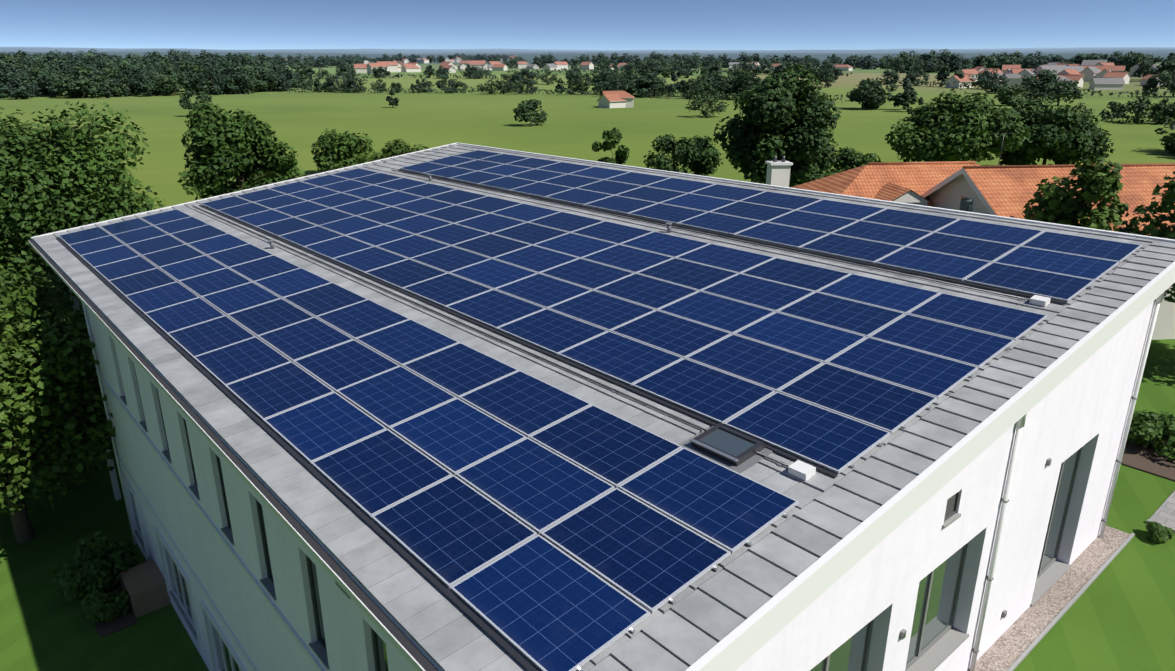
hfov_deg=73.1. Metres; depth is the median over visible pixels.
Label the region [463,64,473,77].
hedgerow tree
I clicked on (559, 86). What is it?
hedgerow tree
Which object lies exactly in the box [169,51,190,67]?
hedgerow tree
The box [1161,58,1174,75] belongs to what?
hedgerow tree
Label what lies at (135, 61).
hedgerow tree
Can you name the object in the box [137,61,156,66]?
hedgerow tree
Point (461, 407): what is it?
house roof
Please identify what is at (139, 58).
hedgerow tree
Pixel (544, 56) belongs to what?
hedgerow tree
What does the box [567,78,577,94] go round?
hedgerow tree
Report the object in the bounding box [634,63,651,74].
hedgerow tree
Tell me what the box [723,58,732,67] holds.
hedgerow tree
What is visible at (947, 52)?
hedgerow tree
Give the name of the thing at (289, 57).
hedgerow tree
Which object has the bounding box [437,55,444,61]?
hedgerow tree
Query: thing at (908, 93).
hedgerow tree
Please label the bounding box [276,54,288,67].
hedgerow tree
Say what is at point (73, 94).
hedgerow tree
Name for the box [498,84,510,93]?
hedgerow tree
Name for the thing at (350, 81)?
hedgerow tree
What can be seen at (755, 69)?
hedgerow tree
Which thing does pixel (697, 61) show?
hedgerow tree
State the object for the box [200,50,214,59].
hedgerow tree
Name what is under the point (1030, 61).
hedgerow tree
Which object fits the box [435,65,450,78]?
hedgerow tree
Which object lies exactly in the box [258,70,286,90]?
hedgerow tree
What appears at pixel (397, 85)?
hedgerow tree
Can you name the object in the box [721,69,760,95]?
hedgerow tree
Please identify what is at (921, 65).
hedgerow tree
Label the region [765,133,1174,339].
neighbour house
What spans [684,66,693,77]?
hedgerow tree
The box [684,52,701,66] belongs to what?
hedgerow tree
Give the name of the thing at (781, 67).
hedgerow tree
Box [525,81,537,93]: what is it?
hedgerow tree
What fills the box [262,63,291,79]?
hedgerow tree
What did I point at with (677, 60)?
hedgerow tree
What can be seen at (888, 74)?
hedgerow tree
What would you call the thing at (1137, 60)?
hedgerow tree
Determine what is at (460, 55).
hedgerow tree
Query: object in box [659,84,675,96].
hedgerow tree
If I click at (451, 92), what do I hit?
hedge
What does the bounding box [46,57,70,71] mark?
hedgerow tree
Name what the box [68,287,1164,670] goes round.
house walls
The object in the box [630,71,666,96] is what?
hedgerow tree
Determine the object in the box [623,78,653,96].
hedgerow tree
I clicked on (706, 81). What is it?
hedgerow tree
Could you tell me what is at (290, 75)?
hedgerow tree
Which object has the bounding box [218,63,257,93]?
hedgerow tree
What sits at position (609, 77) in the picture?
hedgerow tree
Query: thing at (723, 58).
hedgerow tree
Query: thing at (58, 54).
hedgerow tree
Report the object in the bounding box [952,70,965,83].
hedgerow tree
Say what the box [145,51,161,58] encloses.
hedgerow tree
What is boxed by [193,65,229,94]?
hedgerow tree
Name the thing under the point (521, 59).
hedgerow tree
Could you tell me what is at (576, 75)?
hedgerow tree
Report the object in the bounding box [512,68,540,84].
hedgerow tree
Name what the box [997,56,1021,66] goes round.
hedgerow tree
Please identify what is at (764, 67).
hedgerow tree
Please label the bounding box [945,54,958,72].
hedgerow tree
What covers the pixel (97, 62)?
hedgerow tree
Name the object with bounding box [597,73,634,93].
hedgerow tree
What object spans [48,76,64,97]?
hedgerow tree
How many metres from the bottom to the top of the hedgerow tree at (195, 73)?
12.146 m
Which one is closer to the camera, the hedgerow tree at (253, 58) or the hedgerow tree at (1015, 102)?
the hedgerow tree at (1015, 102)
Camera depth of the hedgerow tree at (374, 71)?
523.12 m
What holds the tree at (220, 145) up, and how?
on the ground
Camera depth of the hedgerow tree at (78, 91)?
322.63 m
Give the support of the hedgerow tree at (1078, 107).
on the ground
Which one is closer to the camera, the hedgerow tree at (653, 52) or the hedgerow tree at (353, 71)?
the hedgerow tree at (353, 71)
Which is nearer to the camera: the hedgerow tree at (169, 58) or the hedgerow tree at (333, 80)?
the hedgerow tree at (333, 80)
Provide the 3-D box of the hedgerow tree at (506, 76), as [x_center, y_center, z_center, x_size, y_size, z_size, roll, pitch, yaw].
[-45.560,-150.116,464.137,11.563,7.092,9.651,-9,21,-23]
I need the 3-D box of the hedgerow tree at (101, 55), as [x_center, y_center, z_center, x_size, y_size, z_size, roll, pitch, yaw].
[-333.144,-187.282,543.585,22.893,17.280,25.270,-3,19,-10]
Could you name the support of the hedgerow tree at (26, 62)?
on the ground
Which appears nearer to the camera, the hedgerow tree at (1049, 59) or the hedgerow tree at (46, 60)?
the hedgerow tree at (46, 60)
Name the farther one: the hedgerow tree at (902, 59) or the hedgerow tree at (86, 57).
the hedgerow tree at (902, 59)
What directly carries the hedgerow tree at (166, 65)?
on the ground
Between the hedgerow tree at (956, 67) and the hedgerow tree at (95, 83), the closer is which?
the hedgerow tree at (95, 83)
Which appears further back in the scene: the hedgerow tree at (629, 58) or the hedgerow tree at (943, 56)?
the hedgerow tree at (629, 58)
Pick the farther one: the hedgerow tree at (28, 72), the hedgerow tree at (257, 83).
the hedgerow tree at (257, 83)
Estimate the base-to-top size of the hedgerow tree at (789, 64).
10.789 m
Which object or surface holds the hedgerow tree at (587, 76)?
on the ground
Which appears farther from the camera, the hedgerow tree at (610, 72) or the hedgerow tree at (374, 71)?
the hedgerow tree at (374, 71)
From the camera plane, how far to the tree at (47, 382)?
32.95 m
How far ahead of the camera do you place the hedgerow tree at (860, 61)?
903.54 m
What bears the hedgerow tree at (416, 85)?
on the ground
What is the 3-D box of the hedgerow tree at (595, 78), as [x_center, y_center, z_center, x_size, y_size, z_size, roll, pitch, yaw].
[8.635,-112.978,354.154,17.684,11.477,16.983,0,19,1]
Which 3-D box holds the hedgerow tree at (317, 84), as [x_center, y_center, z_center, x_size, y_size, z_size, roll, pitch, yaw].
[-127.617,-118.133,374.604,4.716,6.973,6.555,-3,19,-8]
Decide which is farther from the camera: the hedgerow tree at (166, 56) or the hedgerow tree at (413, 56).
the hedgerow tree at (413, 56)
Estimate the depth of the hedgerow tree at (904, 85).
236.56 m
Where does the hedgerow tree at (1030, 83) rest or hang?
on the ground
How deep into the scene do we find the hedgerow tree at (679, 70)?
534.14 m
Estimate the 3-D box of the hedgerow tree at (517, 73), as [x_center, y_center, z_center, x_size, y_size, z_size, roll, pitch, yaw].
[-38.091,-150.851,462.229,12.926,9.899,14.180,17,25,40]
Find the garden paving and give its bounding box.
[83,436,1174,670]
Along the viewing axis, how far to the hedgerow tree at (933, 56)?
659.13 m
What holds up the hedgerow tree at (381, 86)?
on the ground
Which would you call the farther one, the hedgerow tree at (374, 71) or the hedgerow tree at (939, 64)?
the hedgerow tree at (939, 64)
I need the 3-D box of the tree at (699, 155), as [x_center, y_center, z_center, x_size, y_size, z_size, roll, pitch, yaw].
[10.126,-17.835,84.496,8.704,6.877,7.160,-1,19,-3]
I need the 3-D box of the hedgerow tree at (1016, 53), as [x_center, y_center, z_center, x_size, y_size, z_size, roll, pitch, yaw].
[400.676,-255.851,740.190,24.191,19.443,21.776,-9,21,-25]
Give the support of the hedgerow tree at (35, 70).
on the ground
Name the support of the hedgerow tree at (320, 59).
on the ground
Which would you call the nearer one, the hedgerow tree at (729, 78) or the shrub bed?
the shrub bed
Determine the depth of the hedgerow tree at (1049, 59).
680.37 m
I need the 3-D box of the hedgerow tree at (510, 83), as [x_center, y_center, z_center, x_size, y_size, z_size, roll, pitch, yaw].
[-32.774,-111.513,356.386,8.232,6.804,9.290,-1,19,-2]
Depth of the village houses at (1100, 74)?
455.15 m
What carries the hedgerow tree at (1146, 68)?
on the ground
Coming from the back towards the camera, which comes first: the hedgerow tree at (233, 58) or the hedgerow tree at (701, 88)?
the hedgerow tree at (233, 58)
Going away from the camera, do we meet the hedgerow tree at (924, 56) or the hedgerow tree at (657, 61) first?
the hedgerow tree at (657, 61)
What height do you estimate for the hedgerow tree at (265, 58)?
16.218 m
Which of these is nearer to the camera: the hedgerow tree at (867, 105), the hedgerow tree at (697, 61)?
the hedgerow tree at (867, 105)
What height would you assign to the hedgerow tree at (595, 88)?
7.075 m
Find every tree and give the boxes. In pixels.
[0,51,38,67]
[0,59,28,93]
[0,69,31,97]
[0,73,35,98]
[0,82,7,97]
[0,101,165,320]
[0,257,114,542]
[0,306,94,469]
[2,54,26,70]
[5,58,29,67]
[11,76,30,98]
[12,50,32,65]
[22,69,31,74]
[27,66,46,94]
[28,74,61,94]
[28,78,43,96]
[29,57,48,68]
[33,67,70,95]
[35,53,59,68]
[38,70,60,95]
[42,50,82,68]
[44,58,59,68]
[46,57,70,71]
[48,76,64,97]
[49,65,107,97]
[56,74,87,97]
[58,54,84,73]
[58,60,84,76]
[62,64,92,94]
[65,51,75,57]
[65,60,102,74]
[68,73,87,96]
[76,52,107,61]
[78,66,113,96]
[80,56,103,70]
[88,49,108,60]
[93,54,118,60]
[93,58,118,71]
[97,82,112,97]
[100,71,137,96]
[103,69,131,95]
[104,60,128,76]
[108,66,122,78]
[118,53,136,63]
[118,59,145,65]
[118,60,143,77]
[119,58,146,74]
[121,65,162,94]
[131,61,181,83]
[131,63,162,72]
[133,53,150,64]
[136,76,156,95]
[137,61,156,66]
[138,71,152,96]
[140,52,158,60]
[141,58,159,64]
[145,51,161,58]
[149,82,157,94]
[150,73,179,95]
[153,50,187,61]
[153,58,174,68]
[160,49,176,60]
[160,61,171,71]
[161,72,185,94]
[166,60,194,91]
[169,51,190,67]
[175,53,213,66]
[177,101,304,199]
[178,63,215,93]
[178,89,212,111]
[181,58,205,65]
[184,68,224,85]
[187,55,198,60]
[189,59,227,71]
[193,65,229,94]
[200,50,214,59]
[211,59,240,69]
[212,53,239,64]
[214,67,248,93]
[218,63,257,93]
[225,72,254,93]
[234,56,254,65]
[238,65,270,91]
[239,54,271,65]
[241,66,257,89]
[245,58,270,69]
[254,66,278,91]
[256,53,278,67]
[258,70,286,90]
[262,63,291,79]
[271,74,293,91]
[275,67,302,89]
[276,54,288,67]
[287,55,299,66]
[288,59,296,67]
[290,62,315,76]
[292,73,313,91]
[294,53,314,67]
[302,66,312,78]
[311,128,375,171]
[312,78,322,91]
[313,56,327,67]
[316,67,330,77]
[322,74,341,91]
[323,57,338,67]
[326,78,333,91]
[334,73,367,92]
[335,54,355,66]
[335,64,351,76]
[337,57,347,64]
[345,78,357,91]
[349,65,355,77]
[357,139,429,163]
[370,78,386,92]
[371,68,383,77]
[377,66,390,77]
[386,89,398,107]
[389,82,401,92]
[406,54,417,61]
[413,79,422,92]
[416,78,434,92]
[423,65,434,77]
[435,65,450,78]
[436,76,457,92]
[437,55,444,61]
[453,81,468,92]
[454,54,468,59]
[459,65,485,78]
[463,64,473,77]
[473,67,491,78]
[476,77,508,93]
[490,54,503,63]
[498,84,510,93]
[500,73,514,82]
[503,54,519,67]
[505,80,522,93]
[509,56,526,67]
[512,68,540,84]
[512,99,547,125]
[514,68,533,83]
[514,82,525,93]
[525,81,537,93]
[531,56,541,65]
[539,54,553,67]
[540,53,557,63]
[540,70,557,83]
[555,78,566,93]
[565,71,583,81]
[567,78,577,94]
[568,64,579,73]
[569,54,587,67]
[573,79,589,94]
[583,72,597,84]
[589,70,622,85]
[591,55,598,65]
[591,80,604,92]
[591,127,629,164]
[593,58,611,73]
[594,70,627,84]
[596,52,613,68]
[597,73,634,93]
[603,74,619,88]
[609,52,620,60]
[612,62,618,73]
[616,52,634,68]
[620,68,637,93]
[623,62,636,73]
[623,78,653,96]
[624,78,645,96]
[625,73,644,92]
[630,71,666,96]
[633,57,643,65]
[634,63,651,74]
[638,55,666,69]
[640,76,661,95]
[642,58,662,74]
[643,134,723,175]
[647,51,671,58]
[659,66,674,77]
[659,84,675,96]
[663,61,676,68]
[667,73,679,95]
[671,54,685,66]
[671,63,686,77]
[676,79,688,96]
[678,54,695,67]
[681,82,689,98]
[683,79,711,98]
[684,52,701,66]
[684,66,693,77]
[685,91,729,117]
[687,57,701,68]
[690,78,706,96]
[691,73,710,90]
[698,77,717,98]
[700,65,714,75]
[702,54,724,64]
[703,55,722,65]
[703,70,713,81]
[709,81,731,98]
[712,60,721,76]
[713,64,841,186]
[715,73,734,97]
[718,53,728,67]
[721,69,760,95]
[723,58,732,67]
[727,64,738,75]
[729,72,761,96]
[737,57,761,76]
[739,55,749,65]
[745,53,762,63]
[759,61,774,74]
[763,55,784,68]
[775,64,785,74]
[782,54,797,62]
[783,61,794,70]
[791,60,807,75]
[797,55,814,65]
[800,62,817,79]
[808,57,819,66]
[810,61,837,80]
[816,64,842,81]
[817,68,835,87]
[820,63,840,79]
[820,147,880,177]
[824,59,831,64]
[830,54,841,64]
[845,57,859,68]
[846,79,885,108]
[847,57,853,67]
[852,78,898,109]
[853,79,869,107]
[854,56,870,68]
[861,54,878,69]
[868,83,885,109]
[879,54,895,68]
[881,66,899,84]
[885,50,919,72]
[885,88,1029,161]
[889,53,908,72]
[893,51,914,72]
[893,78,917,106]
[900,85,918,111]
[902,70,921,83]
[903,56,919,72]
[910,69,929,85]
[911,97,926,116]
[916,53,928,61]
[916,58,923,70]
[920,58,933,72]
[922,61,936,72]
[924,53,938,72]
[927,50,942,71]
[933,61,944,70]
[935,65,949,85]
[937,52,960,63]
[938,49,962,68]
[944,53,972,72]
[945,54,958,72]
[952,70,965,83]
[968,69,998,88]
[973,54,997,67]
[974,56,988,67]
[978,68,1008,93]
[993,58,1003,70]
[993,84,1026,105]
[996,94,1035,117]
[996,95,1114,164]
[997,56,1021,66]
[998,52,1007,56]
[1013,51,1025,57]
[1019,51,1051,68]
[1019,75,1046,92]
[1022,55,1038,68]
[1022,88,1048,104]
[1022,156,1146,235]
[1032,69,1060,90]
[1038,54,1065,64]
[1039,71,1067,93]
[1041,79,1083,105]
[1070,53,1087,63]
[1071,102,1093,114]
[1081,53,1102,61]
[1100,54,1108,59]
[1100,101,1125,120]
[1104,56,1123,65]
[1106,51,1123,65]
[1110,51,1128,71]
[1114,96,1151,122]
[1119,51,1151,70]
[1119,171,1174,302]
[1122,55,1150,70]
[1132,59,1152,77]
[1135,56,1174,75]
[1141,75,1158,96]
[1144,102,1174,123]
[1152,98,1168,122]
[1154,69,1174,93]
[1154,122,1174,144]
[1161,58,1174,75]
[1162,135,1174,153]
[1165,52,1174,69]
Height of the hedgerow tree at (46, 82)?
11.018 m
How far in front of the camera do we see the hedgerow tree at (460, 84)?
366.38 m
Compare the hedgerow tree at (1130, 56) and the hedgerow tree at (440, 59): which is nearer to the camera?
the hedgerow tree at (1130, 56)
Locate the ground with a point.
(1120, 615)
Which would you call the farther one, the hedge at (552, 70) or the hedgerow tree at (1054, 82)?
the hedge at (552, 70)
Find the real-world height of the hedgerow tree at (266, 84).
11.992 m
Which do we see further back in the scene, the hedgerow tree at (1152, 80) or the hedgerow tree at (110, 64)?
the hedgerow tree at (110, 64)
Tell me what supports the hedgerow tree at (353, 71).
on the ground
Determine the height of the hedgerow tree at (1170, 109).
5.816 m
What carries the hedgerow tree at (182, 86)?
on the ground
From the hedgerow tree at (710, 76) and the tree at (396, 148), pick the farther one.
the hedgerow tree at (710, 76)
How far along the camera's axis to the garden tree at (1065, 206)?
36.85 m
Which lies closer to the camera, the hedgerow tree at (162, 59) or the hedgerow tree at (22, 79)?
the hedgerow tree at (22, 79)
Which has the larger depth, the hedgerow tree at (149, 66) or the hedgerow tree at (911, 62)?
the hedgerow tree at (911, 62)
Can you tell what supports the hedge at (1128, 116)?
on the ground
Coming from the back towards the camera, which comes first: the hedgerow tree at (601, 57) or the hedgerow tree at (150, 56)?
the hedgerow tree at (601, 57)
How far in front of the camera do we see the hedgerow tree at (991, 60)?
671.10 m
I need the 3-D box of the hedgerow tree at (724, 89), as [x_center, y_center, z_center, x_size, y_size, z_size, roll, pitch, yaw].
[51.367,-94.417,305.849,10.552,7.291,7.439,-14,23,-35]
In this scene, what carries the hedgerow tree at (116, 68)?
on the ground
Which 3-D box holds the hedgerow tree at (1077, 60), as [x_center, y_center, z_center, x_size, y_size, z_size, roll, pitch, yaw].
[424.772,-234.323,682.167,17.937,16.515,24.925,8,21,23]
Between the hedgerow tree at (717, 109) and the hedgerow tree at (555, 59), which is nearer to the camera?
the hedgerow tree at (717, 109)
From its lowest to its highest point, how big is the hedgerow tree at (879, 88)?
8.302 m
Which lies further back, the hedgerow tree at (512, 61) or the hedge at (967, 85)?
the hedgerow tree at (512, 61)
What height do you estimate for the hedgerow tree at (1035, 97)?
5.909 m
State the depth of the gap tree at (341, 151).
98.66 m
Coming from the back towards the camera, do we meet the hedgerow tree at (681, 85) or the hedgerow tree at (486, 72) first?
the hedgerow tree at (486, 72)
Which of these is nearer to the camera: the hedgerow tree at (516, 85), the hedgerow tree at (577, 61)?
the hedgerow tree at (516, 85)
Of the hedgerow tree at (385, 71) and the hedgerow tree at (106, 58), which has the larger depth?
the hedgerow tree at (385, 71)
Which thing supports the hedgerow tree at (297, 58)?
on the ground
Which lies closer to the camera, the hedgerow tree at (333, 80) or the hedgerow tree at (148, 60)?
the hedgerow tree at (333, 80)
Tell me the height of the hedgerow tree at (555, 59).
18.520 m
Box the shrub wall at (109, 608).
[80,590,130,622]
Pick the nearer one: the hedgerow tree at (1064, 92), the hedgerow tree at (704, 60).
the hedgerow tree at (1064, 92)
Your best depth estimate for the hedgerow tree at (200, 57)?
448.46 m
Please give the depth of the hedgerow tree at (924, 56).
664.94 m
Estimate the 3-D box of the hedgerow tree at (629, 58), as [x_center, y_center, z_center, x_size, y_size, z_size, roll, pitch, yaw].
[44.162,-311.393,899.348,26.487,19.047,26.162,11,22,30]
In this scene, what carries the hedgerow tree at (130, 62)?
on the ground
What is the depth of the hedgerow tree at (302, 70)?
504.10 m
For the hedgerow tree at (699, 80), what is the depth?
319.62 m
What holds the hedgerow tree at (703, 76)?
on the ground
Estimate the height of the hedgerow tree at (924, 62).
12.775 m
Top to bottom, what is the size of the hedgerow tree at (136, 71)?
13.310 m
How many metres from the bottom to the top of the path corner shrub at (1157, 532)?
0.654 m
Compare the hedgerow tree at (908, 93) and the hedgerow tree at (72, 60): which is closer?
the hedgerow tree at (908, 93)
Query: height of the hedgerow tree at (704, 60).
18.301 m
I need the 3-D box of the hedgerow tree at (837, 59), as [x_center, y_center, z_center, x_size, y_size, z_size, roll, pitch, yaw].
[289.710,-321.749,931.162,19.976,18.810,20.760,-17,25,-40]
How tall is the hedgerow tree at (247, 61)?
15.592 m
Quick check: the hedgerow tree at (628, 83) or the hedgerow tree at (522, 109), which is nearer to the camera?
the hedgerow tree at (522, 109)
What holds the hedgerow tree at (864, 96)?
on the ground
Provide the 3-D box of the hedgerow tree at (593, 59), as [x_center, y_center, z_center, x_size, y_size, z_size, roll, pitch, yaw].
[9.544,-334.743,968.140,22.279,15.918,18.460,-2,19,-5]
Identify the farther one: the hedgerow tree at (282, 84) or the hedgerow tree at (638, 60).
the hedgerow tree at (638, 60)
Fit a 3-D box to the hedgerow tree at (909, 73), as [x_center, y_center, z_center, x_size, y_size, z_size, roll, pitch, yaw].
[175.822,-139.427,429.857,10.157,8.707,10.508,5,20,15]
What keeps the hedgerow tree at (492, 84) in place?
on the ground
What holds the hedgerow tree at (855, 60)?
on the ground
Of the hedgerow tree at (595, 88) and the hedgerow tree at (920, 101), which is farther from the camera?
the hedgerow tree at (595, 88)
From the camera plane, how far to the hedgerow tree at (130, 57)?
467.51 m
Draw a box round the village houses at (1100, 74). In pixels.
[286,55,1174,107]
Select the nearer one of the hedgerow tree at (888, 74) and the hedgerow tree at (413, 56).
the hedgerow tree at (888, 74)
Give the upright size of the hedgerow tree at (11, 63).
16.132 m
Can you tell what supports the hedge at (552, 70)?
on the ground
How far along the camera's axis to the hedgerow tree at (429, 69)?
523.75 m
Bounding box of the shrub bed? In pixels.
[1127,410,1174,461]
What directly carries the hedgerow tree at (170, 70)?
on the ground
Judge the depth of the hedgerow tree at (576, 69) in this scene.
535.84 m
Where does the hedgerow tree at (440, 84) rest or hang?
on the ground
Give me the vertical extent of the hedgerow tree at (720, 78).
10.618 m
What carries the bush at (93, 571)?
on the ground
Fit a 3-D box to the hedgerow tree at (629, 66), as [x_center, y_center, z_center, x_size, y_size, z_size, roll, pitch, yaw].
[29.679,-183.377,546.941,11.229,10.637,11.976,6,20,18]
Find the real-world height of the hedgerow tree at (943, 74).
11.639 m
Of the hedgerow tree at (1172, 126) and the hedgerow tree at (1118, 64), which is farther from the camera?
the hedgerow tree at (1118, 64)
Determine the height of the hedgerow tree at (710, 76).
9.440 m
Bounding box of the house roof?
[29,143,1174,670]
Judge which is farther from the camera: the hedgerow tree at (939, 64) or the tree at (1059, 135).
the hedgerow tree at (939, 64)
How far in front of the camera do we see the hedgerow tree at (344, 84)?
369.15 m
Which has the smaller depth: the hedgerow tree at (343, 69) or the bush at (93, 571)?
the bush at (93, 571)
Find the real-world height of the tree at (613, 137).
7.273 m
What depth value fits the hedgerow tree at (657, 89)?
330.18 m
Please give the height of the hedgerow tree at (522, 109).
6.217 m
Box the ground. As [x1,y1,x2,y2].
[0,47,1174,670]
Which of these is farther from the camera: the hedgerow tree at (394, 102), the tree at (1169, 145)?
the hedgerow tree at (394, 102)
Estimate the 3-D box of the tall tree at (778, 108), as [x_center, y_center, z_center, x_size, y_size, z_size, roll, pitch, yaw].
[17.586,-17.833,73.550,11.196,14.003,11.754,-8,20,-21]
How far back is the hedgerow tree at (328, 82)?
372.55 m
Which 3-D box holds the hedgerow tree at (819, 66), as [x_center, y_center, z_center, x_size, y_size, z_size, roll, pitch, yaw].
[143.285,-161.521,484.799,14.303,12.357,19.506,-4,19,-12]
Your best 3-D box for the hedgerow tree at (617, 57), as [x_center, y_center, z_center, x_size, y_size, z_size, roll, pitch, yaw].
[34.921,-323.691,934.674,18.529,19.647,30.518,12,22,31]
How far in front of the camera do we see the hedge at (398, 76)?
515.49 m
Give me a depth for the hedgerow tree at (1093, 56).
666.47 m
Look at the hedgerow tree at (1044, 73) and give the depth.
333.19 m
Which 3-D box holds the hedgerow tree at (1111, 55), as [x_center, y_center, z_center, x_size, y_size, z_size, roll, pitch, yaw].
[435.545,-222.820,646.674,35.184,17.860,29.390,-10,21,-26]
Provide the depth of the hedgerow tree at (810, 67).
488.26 m
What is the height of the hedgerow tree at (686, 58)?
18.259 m
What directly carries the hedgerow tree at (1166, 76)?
on the ground
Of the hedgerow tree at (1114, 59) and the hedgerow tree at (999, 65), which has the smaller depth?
the hedgerow tree at (1114, 59)
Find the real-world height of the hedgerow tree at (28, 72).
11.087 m
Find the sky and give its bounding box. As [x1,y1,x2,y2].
[0,0,1174,49]
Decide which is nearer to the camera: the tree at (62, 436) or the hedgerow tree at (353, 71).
the tree at (62, 436)
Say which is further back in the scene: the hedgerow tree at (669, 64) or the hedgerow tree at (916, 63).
the hedgerow tree at (916, 63)
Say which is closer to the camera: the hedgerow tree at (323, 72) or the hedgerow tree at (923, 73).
the hedgerow tree at (923, 73)
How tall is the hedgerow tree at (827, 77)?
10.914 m
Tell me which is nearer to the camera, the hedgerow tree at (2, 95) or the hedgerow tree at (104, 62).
the hedgerow tree at (2, 95)
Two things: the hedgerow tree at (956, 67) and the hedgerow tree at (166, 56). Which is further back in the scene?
the hedgerow tree at (956, 67)
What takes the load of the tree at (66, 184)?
on the ground
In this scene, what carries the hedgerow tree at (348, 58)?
on the ground
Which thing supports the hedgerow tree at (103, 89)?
on the ground
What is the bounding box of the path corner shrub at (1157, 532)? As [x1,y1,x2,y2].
[1145,521,1174,542]
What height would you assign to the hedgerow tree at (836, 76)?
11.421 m
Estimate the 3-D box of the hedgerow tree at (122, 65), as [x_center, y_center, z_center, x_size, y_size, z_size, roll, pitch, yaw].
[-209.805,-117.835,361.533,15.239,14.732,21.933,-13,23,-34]
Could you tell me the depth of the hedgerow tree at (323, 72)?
510.16 m
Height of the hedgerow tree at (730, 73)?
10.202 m
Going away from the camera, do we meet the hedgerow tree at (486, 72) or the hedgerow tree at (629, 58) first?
the hedgerow tree at (486, 72)
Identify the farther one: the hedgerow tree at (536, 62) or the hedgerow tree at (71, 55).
the hedgerow tree at (536, 62)
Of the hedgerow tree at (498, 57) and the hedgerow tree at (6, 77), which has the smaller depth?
the hedgerow tree at (6, 77)
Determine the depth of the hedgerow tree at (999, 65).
678.72 m
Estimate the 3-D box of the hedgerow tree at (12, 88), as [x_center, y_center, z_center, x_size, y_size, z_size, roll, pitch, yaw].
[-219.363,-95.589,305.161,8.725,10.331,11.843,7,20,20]
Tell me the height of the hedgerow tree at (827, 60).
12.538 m
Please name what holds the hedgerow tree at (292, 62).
on the ground
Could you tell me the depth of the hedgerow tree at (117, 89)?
327.73 m
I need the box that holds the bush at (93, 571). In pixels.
[51,531,140,601]
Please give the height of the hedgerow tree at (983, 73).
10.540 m
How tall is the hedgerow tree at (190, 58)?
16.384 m
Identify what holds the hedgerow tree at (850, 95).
on the ground
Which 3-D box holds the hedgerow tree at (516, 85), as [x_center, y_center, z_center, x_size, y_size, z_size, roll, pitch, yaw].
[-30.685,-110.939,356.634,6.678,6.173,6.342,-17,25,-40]
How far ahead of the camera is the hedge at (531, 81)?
453.78 m
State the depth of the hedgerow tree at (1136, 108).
184.40 m
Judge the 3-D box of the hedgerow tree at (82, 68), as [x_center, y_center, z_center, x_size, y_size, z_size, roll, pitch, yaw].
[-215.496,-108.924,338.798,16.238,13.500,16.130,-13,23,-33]
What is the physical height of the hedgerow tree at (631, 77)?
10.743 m
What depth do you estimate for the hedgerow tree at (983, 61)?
669.99 m
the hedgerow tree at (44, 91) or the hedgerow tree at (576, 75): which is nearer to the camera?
the hedgerow tree at (44, 91)
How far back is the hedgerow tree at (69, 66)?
383.43 m
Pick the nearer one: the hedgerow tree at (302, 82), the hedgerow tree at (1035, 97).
the hedgerow tree at (1035, 97)
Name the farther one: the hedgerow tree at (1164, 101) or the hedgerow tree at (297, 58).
the hedgerow tree at (297, 58)
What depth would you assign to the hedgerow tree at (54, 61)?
453.85 m
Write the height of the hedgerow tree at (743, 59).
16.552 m
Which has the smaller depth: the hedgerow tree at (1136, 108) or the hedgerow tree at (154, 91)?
the hedgerow tree at (1136, 108)
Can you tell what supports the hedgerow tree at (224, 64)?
on the ground
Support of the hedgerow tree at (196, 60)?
on the ground
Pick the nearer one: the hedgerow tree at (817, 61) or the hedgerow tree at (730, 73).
the hedgerow tree at (730, 73)
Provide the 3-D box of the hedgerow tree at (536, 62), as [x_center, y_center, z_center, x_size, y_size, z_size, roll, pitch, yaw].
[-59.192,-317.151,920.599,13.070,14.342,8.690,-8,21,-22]
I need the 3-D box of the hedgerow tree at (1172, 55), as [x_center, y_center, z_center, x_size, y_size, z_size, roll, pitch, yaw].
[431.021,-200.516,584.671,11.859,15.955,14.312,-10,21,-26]
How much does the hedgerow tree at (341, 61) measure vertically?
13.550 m
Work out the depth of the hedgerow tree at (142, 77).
327.55 m
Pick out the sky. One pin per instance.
(122, 24)
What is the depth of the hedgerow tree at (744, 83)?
298.64 m
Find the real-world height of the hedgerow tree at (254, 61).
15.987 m
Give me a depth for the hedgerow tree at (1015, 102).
147.09 m
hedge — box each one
[285,86,603,95]
[294,73,497,78]
[502,79,576,84]
[505,68,597,73]
[611,90,849,100]
[614,69,851,75]
[870,77,1174,98]
[1083,113,1174,124]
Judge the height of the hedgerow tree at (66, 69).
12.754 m
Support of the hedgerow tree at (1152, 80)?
on the ground
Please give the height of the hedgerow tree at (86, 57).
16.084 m
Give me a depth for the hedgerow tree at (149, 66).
366.13 m
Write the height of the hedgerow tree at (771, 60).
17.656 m
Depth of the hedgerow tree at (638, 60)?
892.46 m
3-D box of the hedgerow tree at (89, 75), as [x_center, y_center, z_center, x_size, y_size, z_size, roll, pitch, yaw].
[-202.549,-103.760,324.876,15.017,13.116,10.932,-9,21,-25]
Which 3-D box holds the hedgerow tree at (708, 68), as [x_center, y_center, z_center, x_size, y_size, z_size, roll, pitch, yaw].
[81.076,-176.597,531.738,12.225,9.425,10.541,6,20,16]
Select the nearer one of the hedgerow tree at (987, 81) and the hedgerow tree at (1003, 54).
the hedgerow tree at (987, 81)
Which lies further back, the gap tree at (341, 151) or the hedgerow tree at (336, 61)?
the hedgerow tree at (336, 61)
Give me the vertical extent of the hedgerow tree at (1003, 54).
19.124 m
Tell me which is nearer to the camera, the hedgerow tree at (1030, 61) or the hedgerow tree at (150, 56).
the hedgerow tree at (150, 56)
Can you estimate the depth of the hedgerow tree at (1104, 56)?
687.70 m

